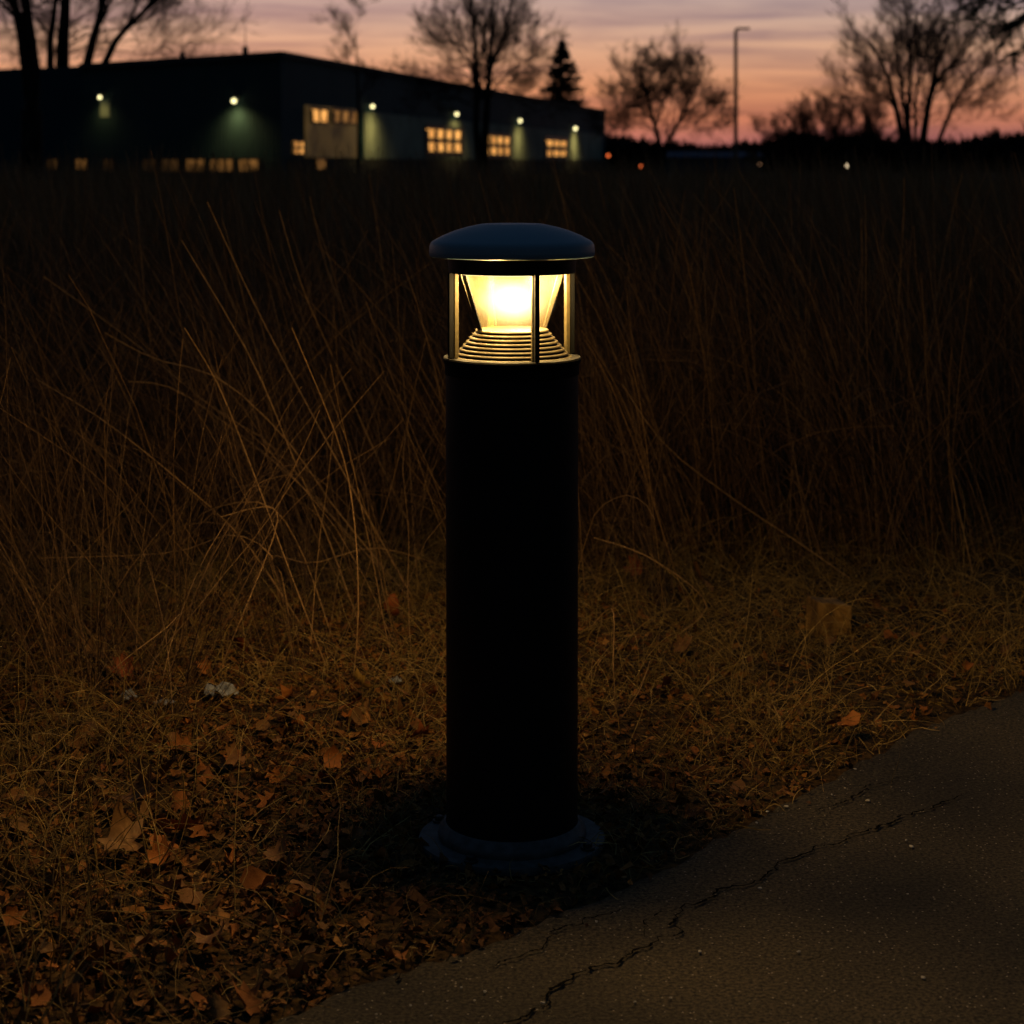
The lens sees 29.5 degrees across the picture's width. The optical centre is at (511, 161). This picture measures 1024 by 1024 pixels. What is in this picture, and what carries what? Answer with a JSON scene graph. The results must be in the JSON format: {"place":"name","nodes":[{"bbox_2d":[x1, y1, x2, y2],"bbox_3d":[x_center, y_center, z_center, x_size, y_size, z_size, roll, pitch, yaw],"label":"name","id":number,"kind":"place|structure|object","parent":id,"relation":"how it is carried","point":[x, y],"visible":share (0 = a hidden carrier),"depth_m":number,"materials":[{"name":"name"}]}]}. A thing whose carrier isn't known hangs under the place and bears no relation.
{"place":"outdoors","nodes":[
{"label":"outdoors","id":0,"kind":"place"},
{"bbox_2d":[0,172,1023,1023],"bbox_3d":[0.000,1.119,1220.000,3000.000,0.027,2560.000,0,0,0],"label":"ground","id":1,"kind":"structure","parent":0,"point":[440,954],"depth_m":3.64,"materials":[{"name":"plant"}]},
{"bbox_2d":[2,906,27,925],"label":"fallen leaf","id":2,"kind":"object","parent":1,"relation":"on","point":[12,911],"visible":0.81,"depth_m":2.82,"materials":[{"name":"plant"}]},
{"bbox_2d":[10,815,30,832],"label":"fallen leaf","id":3,"kind":"object","parent":1,"relation":"on","point":[23,826],"visible":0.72,"depth_m":3.21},
{"bbox_2d":[0,0,61,196],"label":"bare tree","id":4,"kind":"object","parent":1,"relation":"on","point":[31,128],"visible":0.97,"depth_m":39.89,"materials":[{"name":"brown plant"}]},
{"bbox_2d":[24,786,42,800],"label":"fallen leaf","id":5,"kind":"object","parent":1,"relation":"on","point":[35,792],"visible":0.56,"depth_m":3.36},
{"bbox_2d":[37,942,58,952],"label":"fallen leaf","id":6,"kind":"object","parent":1,"relation":"on","point":[47,947],"visible":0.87,"depth_m":2.73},
{"bbox_2d":[57,905,76,932],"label":"fallen leaf","id":7,"kind":"object","parent":1,"relation":"on","point":[63,924],"visible":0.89,"depth_m":2.79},
{"bbox_2d":[68,983,79,1012],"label":"fallen leaf","id":8,"kind":"object","parent":1,"relation":"on","point":[73,1008],"visible":1,"depth_m":2.50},
{"bbox_2d":[86,635,106,656],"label":"fallen leaf","id":9,"kind":"object","parent":1,"relation":"on","point":[91,641],"visible":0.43,"depth_m":4.32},
{"bbox_2d":[108,651,134,676],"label":"fallen leaf","id":10,"kind":"object","parent":1,"relation":"on","point":[129,664],"visible":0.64,"depth_m":4.15,"materials":[{"name":"plant"}]},
{"bbox_2d":[0,0,260,68],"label":"bare tree","id":11,"kind":"object","parent":1,"relation":"on","point":[61,51],"visible":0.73,"depth_m":121.79,"materials":[{"name":"brown plant"}]},
{"bbox_2d":[130,869,154,882],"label":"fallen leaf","id":12,"kind":"object","parent":1,"relation":"on","point":[147,872],"visible":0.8,"depth_m":2.99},
{"bbox_2d":[135,933,152,944],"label":"fallen leaf","id":13,"kind":"object","parent":1,"relation":"on","point":[139,940],"visible":0.85,"depth_m":2.69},
{"bbox_2d":[136,801,165,819],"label":"fallen leaf","id":14,"kind":"object","parent":1,"relation":"on","point":[141,807],"visible":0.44,"depth_m":3.26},
{"bbox_2d":[144,830,176,864],"bbox_3d":[-0.552,1.081,3.057,0.041,0.039,0.060,9,33,8],"label":"fallen leaf","id":15,"kind":"object","parent":1,"relation":"on","point":[153,853],"visible":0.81,"depth_m":3.07,"materials":[{"name":"plant"}]},
{"bbox_2d":[151,818,171,834],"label":"fallen leaf","id":16,"kind":"object","parent":1,"relation":"on","point":[167,830],"visible":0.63,"depth_m":3.21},
{"bbox_2d":[149,876,180,893],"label":"fallen leaf","id":17,"kind":"object","parent":1,"relation":"on","point":[169,884],"visible":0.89,"depth_m":2.92,"materials":[{"name":"plant"}]},
{"bbox_2d":[164,947,178,962],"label":"fallen leaf","id":18,"kind":"object","parent":1,"relation":"on","point":[171,955],"visible":0.96,"depth_m":2.67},
{"bbox_2d":[166,924,180,949],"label":"fallen leaf","id":19,"kind":"object","parent":1,"relation":"on","point":[176,941],"visible":0.92,"depth_m":2.72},
{"bbox_2d":[168,790,191,812],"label":"fallen leaf","id":20,"kind":"object","parent":1,"relation":"on","point":[179,795],"visible":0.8,"depth_m":3.35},
{"bbox_2d":[167,733,192,751],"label":"fallen leaf","id":21,"kind":"object","parent":1,"relation":"on","point":[179,741],"visible":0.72,"depth_m":3.65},
{"bbox_2d":[170,812,204,829],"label":"fallen leaf","id":22,"kind":"object","parent":1,"relation":"on","point":[189,821],"visible":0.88,"depth_m":3.15,"materials":[{"name":"plant"}]},
{"bbox_2d":[181,914,196,945],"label":"fallen leaf","id":23,"kind":"object","parent":1,"relation":"on","point":[188,933],"visible":0.78,"depth_m":2.78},
{"bbox_2d":[191,764,214,786],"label":"fallen leaf","id":24,"kind":"object","parent":1,"relation":"on","point":[207,772],"visible":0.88,"depth_m":3.46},
{"bbox_2d":[189,990,218,1009],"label":"fallen leaf","id":25,"kind":"object","parent":1,"relation":"on","point":[196,996],"visible":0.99,"depth_m":2.56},
{"bbox_2d":[188,916,225,943],"bbox_3d":[-0.427,1.080,2.737,0.059,0.029,0.061,-17,-9,9],"label":"fallen leaf","id":26,"kind":"object","parent":1,"relation":"on","point":[208,939],"visible":0.92,"depth_m":2.73,"materials":[{"name":"plant"}]},
{"bbox_2d":[208,755,226,768],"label":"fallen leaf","id":27,"kind":"object","parent":1,"relation":"on","point":[214,765],"visible":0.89,"depth_m":3.53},
{"bbox_2d":[204,993,231,1023],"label":"fallen leaf","id":28,"kind":"object","parent":1,"relation":"on","point":[219,1007],"visible":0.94,"depth_m":2.55,"materials":[{"name":"plant"}]},
{"bbox_2d":[212,825,229,840],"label":"fallen leaf","id":29,"kind":"object","parent":1,"relation":"on","point":[218,835],"visible":0.88,"depth_m":3.18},
{"bbox_2d":[239,918,265,939],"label":"fallen leaf","id":30,"kind":"object","parent":1,"relation":"on","point":[254,933],"visible":1,"depth_m":2.74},
{"bbox_2d":[256,720,269,730],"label":"fallen leaf","id":31,"kind":"object","parent":1,"relation":"on","point":[265,725],"visible":1,"depth_m":3.77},
{"bbox_2d":[256,790,278,808],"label":"fallen leaf","id":32,"kind":"object","parent":1,"relation":"on","point":[263,802],"visible":0.99,"depth_m":3.33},
{"bbox_2d":[274,684,294,703],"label":"fallen leaf","id":33,"kind":"object","parent":1,"relation":"on","point":[287,692],"visible":0.98,"depth_m":3.90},
{"bbox_2d":[0,51,605,184],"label":"industrial hall","id":34,"kind":"structure","parent":1,"relation":"on","point":[288,106],"depth_m":99.45,"materials":[{"name":"black"}]},
{"bbox_2d":[102,158,114,172],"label":"window","id":35,"kind":"structure","parent":34,"relation":"in","point":[103,159],"depth_m":99.20,"materials":[{"name":"glass"}]},
{"bbox_2d":[142,158,156,172],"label":"window","id":36,"kind":"structure","parent":34,"relation":"in","point":[145,160],"depth_m":96.76,"materials":[{"name":"glass"}]},
{"bbox_2d":[159,158,180,172],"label":"window","id":37,"kind":"structure","parent":34,"relation":"in","point":[178,161],"depth_m":95.45,"materials":[{"name":"glass"}]},
{"bbox_2d":[184,158,206,172],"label":"window","id":38,"kind":"structure","parent":34,"relation":"in","point":[185,159],"depth_m":94.03,"materials":[{"name":"glass"}]},
{"bbox_2d":[208,158,234,172],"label":"window","id":39,"kind":"structure","parent":34,"relation":"in","point":[227,159],"depth_m":92.52,"materials":[{"name":"glass"}]},
{"bbox_2d":[237,158,260,172],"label":"window","id":40,"kind":"structure","parent":34,"relation":"in","point":[239,163],"depth_m":91.07,"materials":[{"name":"glass"}]},
{"bbox_2d":[292,140,305,155],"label":"window","id":41,"kind":"structure","parent":34,"relation":"in","point":[298,146],"depth_m":91.92,"materials":[{"name":"glass"}]},
{"bbox_2d":[311,107,329,123],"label":"window","id":42,"kind":"structure","parent":34,"relation":"in","point":[318,115],"depth_m":95.03,"materials":[{"name":"glass"}]},
{"bbox_2d":[331,108,356,124],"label":"window","id":43,"kind":"structure","parent":34,"relation":"in","point":[339,116],"depth_m":99.27,"materials":[{"name":"glass"}]},
{"bbox_2d":[425,124,463,155],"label":"window","id":44,"kind":"structure","parent":34,"relation":"in","point":[452,138],"depth_m":121.72,"materials":[{"name":"glass"}]},
{"bbox_2d":[489,133,511,157],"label":"window","id":45,"kind":"structure","parent":34,"relation":"in","point":[499,143],"depth_m":139.42,"materials":[{"name":"glass"}]},
{"bbox_2d":[545,136,567,159],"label":"window","id":46,"kind":"structure","parent":34,"relation":"in","point":[554,145],"depth_m":162.99,"materials":[{"name":"glass"}]},
{"bbox_2d":[300,884,313,905],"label":"fallen leaf","id":47,"kind":"object","parent":1,"relation":"on","point":[306,902],"visible":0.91,"depth_m":2.90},
{"bbox_2d":[317,771,336,784],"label":"fallen leaf","id":48,"kind":"object","parent":1,"relation":"on","point":[321,774],"visible":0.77,"depth_m":3.46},
{"bbox_2d":[323,745,341,768],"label":"fallen leaf","id":49,"kind":"object","parent":1,"relation":"on","point":[333,751],"visible":0.95,"depth_m":3.51,"materials":[{"name":"plant"}]},
{"bbox_2d":[322,838,351,857],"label":"fallen leaf","id":50,"kind":"object","parent":1,"relation":"on","point":[343,844],"visible":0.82,"depth_m":3.12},
{"bbox_2d":[309,0,392,183],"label":"bare tree","id":51,"kind":"object","parent":1,"relation":"on","point":[345,19],"visible":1,"depth_m":79.96,"materials":[{"name":"brown plant"}]},
{"bbox_2d":[351,668,372,690],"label":"fallen leaf","id":52,"kind":"object","parent":1,"relation":"on","point":[357,675],"visible":0.89,"depth_m":4.01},
{"bbox_2d":[380,946,407,958],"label":"fallen leaf","id":53,"kind":"object","parent":1,"relation":"on","point":[389,953],"visible":0.91,"depth_m":2.70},
{"bbox_2d":[406,719,429,737],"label":"fallen leaf","id":54,"kind":"object","parent":1,"relation":"on","point":[416,732],"visible":0.94,"depth_m":3.66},
{"bbox_2d":[382,0,588,183],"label":"bare tree","id":55,"kind":"object","parent":1,"relation":"on","point":[481,143],"visible":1,"depth_m":61.87,"materials":[{"name":"brown plant"}]},
{"bbox_2d":[0,141,1023,744],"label":"tall grass","id":56,"kind":"structure","parent":1,"relation":"on","point":[820,303],"depth_m":5.98,"materials":[{"name":"plant"}]},
{"bbox_2d":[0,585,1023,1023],"bbox_3d":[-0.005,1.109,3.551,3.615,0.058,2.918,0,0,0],"label":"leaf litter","id":57,"kind":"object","parent":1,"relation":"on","point":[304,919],"visible":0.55,"depth_m":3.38,"materials":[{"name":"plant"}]},
{"bbox_2d":[0,796,21,819],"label":"fallen leaf","id":58,"kind":"object","parent":57,"relation":"on","point":[7,807],"visible":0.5,"depth_m":3.27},
{"bbox_2d":[0,858,25,889],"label":"fallen leaf","id":59,"kind":"object","parent":57,"relation":"on","point":[10,884],"visible":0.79,"depth_m":2.98,"materials":[{"name":"plant"}]},
{"bbox_2d":[7,786,25,800],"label":"fallen leaf","id":60,"kind":"object","parent":57,"relation":"on","point":[14,792],"visible":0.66,"depth_m":3.36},
{"bbox_2d":[16,982,51,1005],"bbox_3d":[-0.620,1.085,2.532,0.039,0.011,0.055,-9,14,-34],"label":"fallen leaf","id":61,"kind":"object","parent":57,"relation":"on","point":[45,996],"visible":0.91,"depth_m":2.54,"materials":[{"name":"plant"}]},
{"bbox_2d":[31,866,59,887],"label":"fallen leaf","id":62,"kind":"object","parent":57,"relation":"on","point":[50,878],"visible":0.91,"depth_m":2.98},
{"bbox_2d":[64,962,88,988],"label":"fallen leaf","id":63,"kind":"object","parent":57,"relation":"on","point":[76,978],"visible":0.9,"depth_m":2.61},
{"bbox_2d":[65,726,92,749],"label":"fallen leaf","id":64,"kind":"object","parent":57,"relation":"on","point":[77,743],"visible":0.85,"depth_m":3.66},
{"bbox_2d":[70,950,91,968],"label":"fallen leaf","id":65,"kind":"object","parent":57,"relation":"on","point":[76,961],"visible":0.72,"depth_m":2.63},
{"bbox_2d":[82,949,107,962],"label":"fallen leaf","id":66,"kind":"object","parent":57,"relation":"on","point":[97,954],"visible":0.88,"depth_m":2.63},
{"bbox_2d":[88,935,125,953],"bbox_3d":[-0.566,1.091,2.714,0.058,0.023,0.050,5,-12,36],"label":"fallen leaf","id":67,"kind":"object","parent":57,"relation":"on","point":[109,947],"visible":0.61,"depth_m":2.71,"materials":[{"name":"plant"}]},
{"bbox_2d":[96,791,145,850],"bbox_3d":[-0.608,1.042,3.076,0.047,0.086,0.092,0,0,43],"label":"fallen leaf","id":68,"kind":"object","parent":57,"relation":"on","point":[119,827],"visible":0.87,"depth_m":3.09,"materials":[{"name":"plant"}]},
{"bbox_2d":[111,759,153,802],"bbox_3d":[-0.643,1.050,3.280,0.111,0.052,0.092,-29,5,4],"label":"fallen leaf","id":69,"kind":"object","parent":57,"relation":"on","point":[130,798],"visible":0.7,"depth_m":3.30,"materials":[{"name":"plant"}]},
{"bbox_2d":[123,948,143,967],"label":"fallen leaf","id":70,"kind":"object","parent":57,"relation":"on","point":[135,952],"visible":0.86,"depth_m":2.68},
{"bbox_2d":[156,752,180,779],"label":"fallen leaf","id":71,"kind":"object","parent":57,"relation":"on","point":[165,768],"visible":0.98,"depth_m":3.43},
{"bbox_2d":[164,903,188,925],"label":"fallen leaf","id":72,"kind":"object","parent":57,"relation":"on","point":[180,921],"visible":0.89,"depth_m":2.81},
{"bbox_2d":[179,888,204,904],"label":"fallen leaf","id":73,"kind":"object","parent":57,"relation":"on","point":[188,892],"visible":0.97,"depth_m":2.90,"materials":[{"name":"plant"}]},
{"bbox_2d":[188,825,207,837],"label":"fallen leaf","id":74,"kind":"object","parent":57,"relation":"on","point":[200,829],"visible":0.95,"depth_m":3.20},
{"bbox_2d":[204,681,238,696],"bbox_3d":[-0.600,1.090,4.026,0.072,0.026,0.061,0,0,0],"label":"litter scrap","id":75,"kind":"object","parent":57,"relation":"on","point":[210,687],"visible":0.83,"depth_m":4.01,"materials":[{"name":"white plastic"}]},
{"bbox_2d":[225,740,245,765],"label":"fallen leaf","id":76,"kind":"object","parent":57,"relation":"on","point":[232,757],"visible":0.88,"depth_m":3.52,"materials":[{"name":"plant"}]},
{"bbox_2d":[225,846,248,865],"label":"fallen leaf","id":77,"kind":"object","parent":57,"relation":"on","point":[230,860],"visible":0.89,"depth_m":3.04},
{"bbox_2d":[229,635,247,654],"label":"fallen leaf","id":78,"kind":"object","parent":57,"relation":"on","point":[240,640],"visible":0.88,"depth_m":4.32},
{"bbox_2d":[233,980,263,1015],"bbox_3d":[-0.348,1.101,2.572,0.046,0.022,0.056,37,11,-20],"label":"fallen leaf","id":79,"kind":"object","parent":57,"relation":"on","point":[247,998],"visible":0.98,"depth_m":2.58,"materials":[{"name":"plant"}]},
{"bbox_2d":[239,865,275,896],"bbox_3d":[-0.386,1.089,2.954,0.051,0.037,0.039,-23,13,16],"label":"fallen leaf","id":80,"kind":"object","parent":57,"relation":"on","point":[255,877],"visible":0.98,"depth_m":2.96,"materials":[{"name":"plant"}]},
{"bbox_2d":[248,763,268,780],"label":"fallen leaf","id":81,"kind":"object","parent":57,"relation":"on","point":[258,776],"visible":0.98,"depth_m":3.46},
{"bbox_2d":[263,832,285,861],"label":"fallen leaf","id":82,"kind":"object","parent":57,"relation":"on","point":[276,850],"visible":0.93,"depth_m":3.06,"materials":[{"name":"plant"}]},
{"bbox_2d":[265,765,283,783],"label":"fallen leaf","id":83,"kind":"object","parent":57,"relation":"on","point":[276,772],"visible":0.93,"depth_m":3.50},
{"bbox_2d":[264,848,293,869],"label":"fallen leaf","id":84,"kind":"object","parent":57,"relation":"on","point":[282,866],"visible":0.92,"depth_m":3.02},
{"bbox_2d":[275,900,302,919],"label":"fallen leaf","id":85,"kind":"object","parent":57,"relation":"on","point":[296,910],"visible":0.99,"depth_m":2.85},
{"bbox_2d":[286,955,306,977],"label":"fallen leaf","id":86,"kind":"object","parent":57,"relation":"on","point":[294,973],"visible":1,"depth_m":2.63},
{"bbox_2d":[290,879,319,893],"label":"fallen leaf","id":87,"kind":"object","parent":57,"relation":"on","point":[301,884],"visible":0.94,"depth_m":2.91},
{"bbox_2d":[319,830,331,845],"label":"fallen leaf","id":88,"kind":"object","parent":57,"relation":"on","point":[327,839],"visible":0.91,"depth_m":3.17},
{"bbox_2d":[345,706,361,724],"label":"fallen leaf","id":89,"kind":"object","parent":57,"relation":"on","point":[355,718],"visible":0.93,"depth_m":3.79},
{"bbox_2d":[350,765,370,781],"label":"fallen leaf","id":90,"kind":"object","parent":57,"relation":"on","point":[361,773],"visible":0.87,"depth_m":3.48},
{"bbox_2d":[361,766,391,779],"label":"fallen leaf","id":91,"kind":"object","parent":57,"relation":"on","point":[378,772],"visible":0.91,"depth_m":3.48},
{"bbox_2d":[384,593,399,615],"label":"fallen leaf","id":92,"kind":"object","parent":57,"relation":"on","point":[394,612],"visible":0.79,"depth_m":4.61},
{"bbox_2d":[674,632,692,651],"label":"fallen leaf","id":93,"kind":"object","parent":57,"relation":"on","point":[682,642],"visible":0.83,"depth_m":4.36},
{"bbox_2d":[419,223,605,875],"bbox_3d":[0.000,0.611,3.200,0.308,1.018,0.308,0,0,0],"label":"bollard light","id":94,"kind":"object","parent":1,"relation":"on","point":[511,592],"visible":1,"depth_m":3.11,"materials":[{"name":"painted metal"},{"name":"bronze"},{"name":"frosted glass"}]},
{"bbox_2d":[539,39,589,105],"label":"conifer tree","id":95,"kind":"object","parent":1,"relation":"on","point":[576,87],"visible":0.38,"depth_m":231.48,"materials":[{"name":"green plant"}]},
{"bbox_2d":[624,551,645,575],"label":"fallen leaf","id":96,"kind":"object","parent":1,"relation":"on","point":[637,567],"visible":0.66,"depth_m":5.14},
{"bbox_2d":[581,18,745,173],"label":"bare tree","id":97,"kind":"object","parent":1,"relation":"on","point":[642,94],"visible":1,"depth_m":149.16,"materials":[{"name":"brown plant"}]},
{"bbox_2d":[730,779,744,789],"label":"fallen leaf","id":98,"kind":"object","parent":1,"relation":"on","point":[739,783],"visible":1,"depth_m":3.41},
{"bbox_2d":[734,27,749,177],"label":"street lamp","id":99,"kind":"object","parent":1,"relation":"on","point":[736,91],"visible":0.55,"depth_m":111.90,"materials":[{"name":"metal"}]},
{"bbox_2d":[742,124,814,174],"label":"bare thicket","id":100,"kind":"object","parent":1,"relation":"on","point":[792,153],"visible":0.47,"depth_m":150.00,"materials":[{"name":"brown plant"}]},
{"bbox_2d":[605,122,1023,171],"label":"treeline","id":101,"kind":"object","parent":1,"relation":"on","point":[987,144],"visible":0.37,"depth_m":195.62,"materials":[{"name":"plant"}]},
{"bbox_2d":[805,596,851,636],"bbox_3d":[0.747,1.077,4.600,0.092,0.089,0.076,0,0,-14],"label":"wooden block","id":102,"kind":"object","parent":1,"relation":"on","point":[815,604],"depth_m":4.57,"materials":[{"name":"brown wood"}]},
{"bbox_2d":[747,85,917,177],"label":"bare thicket","id":103,"kind":"object","parent":1,"relation":"on","point":[807,117],"visible":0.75,"depth_m":134.46,"materials":[{"name":"brown plant"}]},
{"bbox_2d":[837,710,860,726],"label":"fallen leaf","id":104,"kind":"object","parent":1,"relation":"on","point":[853,721],"visible":0.98,"depth_m":3.76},
{"bbox_2d":[839,128,913,176],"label":"bare thicket","id":105,"kind":"object","parent":1,"relation":"on","point":[892,150],"visible":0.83,"depth_m":129.79,"materials":[{"name":"brown plant"}]},
{"bbox_2d":[809,0,1023,194],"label":"bare tree","id":106,"kind":"object","parent":1,"relation":"on","point":[934,61],"visible":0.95,"depth_m":57.78,"materials":[{"name":"brown plant"}]},
{"bbox_2d":[908,0,1023,95],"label":"bare tree","id":107,"kind":"object","parent":1,"relation":"on","point":[1016,23],"visible":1,"depth_m":23.47,"materials":[{"name":"brown plant"}]},
{"bbox_2d":[0,0,1023,147],"label":"sky","id":108,"kind":"structure","parent":0,"point":[777,59],"materials":[{"name":"pink"}]},
{"bbox_2d":[273,691,1023,1023],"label":"path","id":109,"kind":"structure","parent":0,"point":[837,869],"depth_m":2.82,"materials":[{"name":"asphalt"}]},
{"bbox_2d":[664,152,764,173],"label":"distant shed","id":110,"kind":"structure","parent":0,"point":[695,156],"depth_m":172.00,"materials":[{"name":"black"}]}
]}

